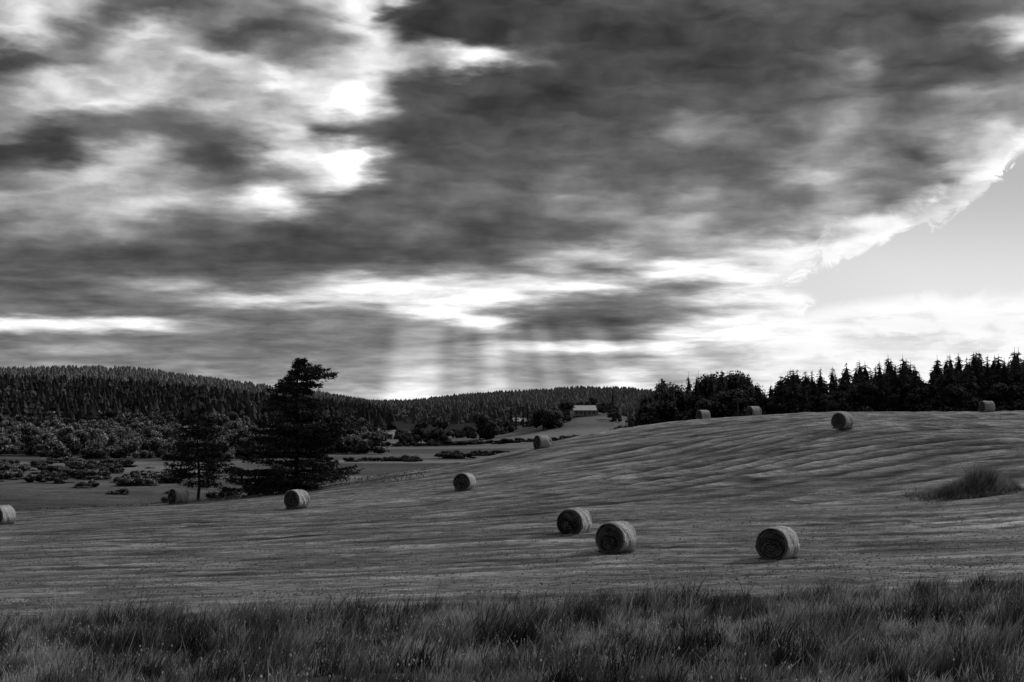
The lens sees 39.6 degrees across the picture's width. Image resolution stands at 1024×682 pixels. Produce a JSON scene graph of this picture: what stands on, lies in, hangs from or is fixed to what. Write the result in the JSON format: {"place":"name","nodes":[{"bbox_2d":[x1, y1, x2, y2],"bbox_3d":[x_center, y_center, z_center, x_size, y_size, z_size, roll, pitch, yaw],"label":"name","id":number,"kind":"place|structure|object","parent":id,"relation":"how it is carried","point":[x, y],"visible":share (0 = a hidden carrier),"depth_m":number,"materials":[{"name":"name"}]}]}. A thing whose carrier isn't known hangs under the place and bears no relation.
{"place":"outdoors","nodes":[
{"label":"outdoors","id":0,"kind":"place"},
{"bbox_2d":[0,374,1023,681],"bbox_3d":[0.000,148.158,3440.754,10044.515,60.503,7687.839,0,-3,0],"label":"ground","id":1,"kind":"structure","parent":0,"point":[810,444],"depth_m":85.74,"materials":[{"name":"grey plant"}]},
{"bbox_2d":[0,504,15,524],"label":"hay bale","id":2,"kind":"object","parent":1,"relation":"on","point":[7,514],"visible":1,"depth_m":108.14},
{"bbox_2d":[0,457,242,494],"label":"marsh scrub","id":3,"kind":"object","parent":1,"relation":"on","point":[106,467],"visible":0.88,"depth_m":299.49,"materials":[{"name":"black plant"}]},
{"bbox_2d":[0,425,281,460],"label":"meadow trees","id":4,"kind":"object","parent":1,"relation":"on","point":[105,443],"visible":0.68,"depth_m":420.78,"materials":[{"name":"black plant"}]},
{"bbox_2d":[160,496,168,502],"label":"bush","id":5,"kind":"object","parent":1,"relation":"on","point":[164,499],"visible":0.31,"depth_m":142.10,"materials":[{"name":"black plant"}]},
{"bbox_2d":[168,488,188,503],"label":"hay bale","id":6,"kind":"object","parent":1,"relation":"on","point":[178,495],"visible":0.86,"depth_m":130.00},
{"bbox_2d":[0,364,377,404],"bbox_3d":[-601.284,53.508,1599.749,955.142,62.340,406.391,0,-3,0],"label":"ridge forest","id":7,"kind":"object","parent":1,"relation":"on","point":[70,372],"visible":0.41,"depth_m":1573.94,"materials":[{"name":"black plant"}]},
{"bbox_2d":[0,379,389,453],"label":"ridge broadleaf wood","id":8,"kind":"object","parent":1,"relation":"on","point":[355,441],"visible":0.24,"depth_m":540.20,"materials":[{"name":"black plant"}]},
{"bbox_2d":[161,406,234,500],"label":"larch tree","id":9,"kind":"object","parent":1,"relation":"on","point":[212,468],"visible":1,"depth_m":138.32,"materials":[{"name":"black plant"}]},
{"bbox_2d":[0,373,397,438],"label":"ridge conifer forest","id":10,"kind":"object","parent":1,"relation":"on","point":[91,404],"visible":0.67,"depth_m":727.64,"materials":[{"name":"black plant"}]},
{"bbox_2d":[204,490,222,498],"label":"bush","id":11,"kind":"object","parent":1,"relation":"on","point":[213,494],"visible":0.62,"depth_m":141.02,"materials":[{"name":"black plant"}]},
{"bbox_2d":[16,464,433,510],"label":"field margin grass","id":12,"kind":"structure","parent":1,"relation":"on","point":[258,495],"depth_m":133.56,"materials":[{"name":"grey plant"}]},
{"bbox_2d":[217,489,238,497],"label":"bush","id":13,"kind":"object","parent":1,"relation":"on","point":[220,494],"visible":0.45,"depth_m":140.15,"materials":[{"name":"black plant"}]},
{"bbox_2d":[215,357,373,495],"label":"spruce tree","id":14,"kind":"object","parent":1,"relation":"on","point":[274,478],"visible":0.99,"depth_m":134.36,"materials":[{"name":"black plant"}]},
{"bbox_2d":[284,489,309,508],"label":"hay bale","id":15,"kind":"object","parent":1,"relation":"on","point":[296,499],"visible":1,"depth_m":108.56},
{"bbox_2d":[386,430,395,438],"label":"barn","id":16,"kind":"structure","parent":1,"relation":"on","point":[391,434],"depth_m":645.51,"materials":[{"name":"metal"}]},
{"bbox_2d":[311,434,584,461],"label":"hedgerow","id":17,"kind":"object","parent":1,"relation":"on","point":[455,454],"visible":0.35,"depth_m":443.87,"materials":[{"name":"black plant"}]},
{"bbox_2d":[453,472,475,490],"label":"hay bale","id":18,"kind":"object","parent":1,"relation":"on","point":[464,481],"visible":1,"depth_m":116.02},
{"bbox_2d":[317,396,639,423],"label":"hill forest","id":19,"kind":"object","parent":1,"relation":"on","point":[494,411],"visible":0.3,"depth_m":1147.41,"materials":[{"name":"black plant"}]},
{"bbox_2d":[284,385,683,415],"bbox_3d":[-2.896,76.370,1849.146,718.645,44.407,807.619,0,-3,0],"label":"distant hill forest","id":20,"kind":"object","parent":1,"relation":"on","point":[625,398],"visible":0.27,"depth_m":1826.96,"materials":[{"name":"black plant"}]},
{"bbox_2d":[357,396,623,445],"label":"valley tree group","id":21,"kind":"object","parent":1,"relation":"on","point":[557,416],"visible":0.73,"depth_m":601.03,"materials":[{"name":"black plant"}]},
{"bbox_2d":[0,561,1023,681],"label":"tall grass","id":22,"kind":"structure","parent":1,"relation":"on","point":[987,654],"depth_m":31.92,"materials":[{"name":"grey plant"}]},
{"bbox_2d":[2,578,1021,681],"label":"flower stalks","id":23,"kind":"object","parent":1,"relation":"on","point":[641,677],"visible":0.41,"depth_m":30.05,"materials":[{"name":"grey plant"}]},
{"bbox_2d":[512,418,526,424],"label":"farm shed","id":24,"kind":"structure","parent":1,"relation":"on","point":[519,421],"depth_m":696.44,"materials":[{"name":"metal"}]},
{"bbox_2d":[533,435,551,449],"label":"hay bale","id":25,"kind":"object","parent":1,"relation":"on","point":[541,441],"visible":0.91,"depth_m":139.16},
{"bbox_2d":[484,389,614,432],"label":"valley poplars","id":26,"kind":"object","parent":1,"relation":"on","point":[515,422],"visible":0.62,"depth_m":649.07,"materials":[{"name":"black plant"}]},
{"bbox_2d":[557,507,591,534],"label":"hay bale","id":27,"kind":"object","parent":1,"relation":"on","point":[576,520],"visible":0.94,"depth_m":75.60},
{"bbox_2d":[571,405,596,415],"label":"farmhouse","id":28,"kind":"object","parent":1,"relation":"on","point":[585,410],"visible":0.88,"depth_m":651.09,"materials":[{"name":"metal"}]},
{"bbox_2d":[595,520,637,553],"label":"hay bale","id":29,"kind":"object","parent":1,"relation":"on","point":[616,537],"visible":1,"depth_m":66.45},
{"bbox_2d":[607,388,678,430],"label":"woodland edge scrub","id":30,"kind":"object","parent":1,"relation":"on","point":[644,414],"visible":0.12,"depth_m":231.16,"materials":[{"name":"black plant"}]},
{"bbox_2d":[696,410,710,418],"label":"hay bale","id":31,"kind":"object","parent":1,"relation":"on","point":[702,414],"visible":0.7,"depth_m":180.23},
{"bbox_2d":[648,370,767,412],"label":"mixed wood","id":32,"kind":"object","parent":1,"relation":"on","point":[710,385],"visible":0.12,"depth_m":236.03,"materials":[{"name":"black plant"}]},
{"bbox_2d":[746,406,761,415],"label":"hay bale","id":33,"kind":"object","parent":1,"relation":"on","point":[753,410],"visible":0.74,"depth_m":171.29},
{"bbox_2d":[755,524,799,559],"bbox_3d":[11.732,8.947,62.974,2.011,1.697,2.122,-4,-5,34],"label":"hay bale","id":34,"kind":"object","parent":1,"relation":"on","point":[779,542],"visible":0.99,"depth_m":62.46},
{"bbox_2d":[625,380,1023,427],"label":"wood understorey","id":35,"kind":"object","parent":1,"relation":"on","point":[827,401],"visible":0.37,"depth_m":226.71,"materials":[{"name":"black plant"}]},
{"bbox_2d":[831,412,853,429],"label":"hay bale","id":36,"kind":"object","parent":1,"relation":"on","point":[841,420],"visible":1,"depth_m":124.35},
{"bbox_2d":[753,347,1023,414],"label":"conifer wood","id":37,"kind":"object","parent":1,"relation":"on","point":[793,393],"visible":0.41,"depth_m":231.71,"materials":[{"name":"black plant"}]},
{"bbox_2d":[902,462,1023,502],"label":"grass knoll","id":38,"kind":"object","parent":1,"relation":"on","point":[978,482],"depth_m":87.07,"materials":[{"name":"grey plant"}]},
{"bbox_2d":[979,401,994,411],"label":"hay bale","id":39,"kind":"object","parent":1,"relation":"on","point":[986,406],"visible":0.79,"depth_m":166.24},
{"bbox_2d":[0,0,1023,400],"label":"sky","id":40,"kind":"structure","parent":0,"point":[402,199],"materials":[{"name":"grey"}]}
]}

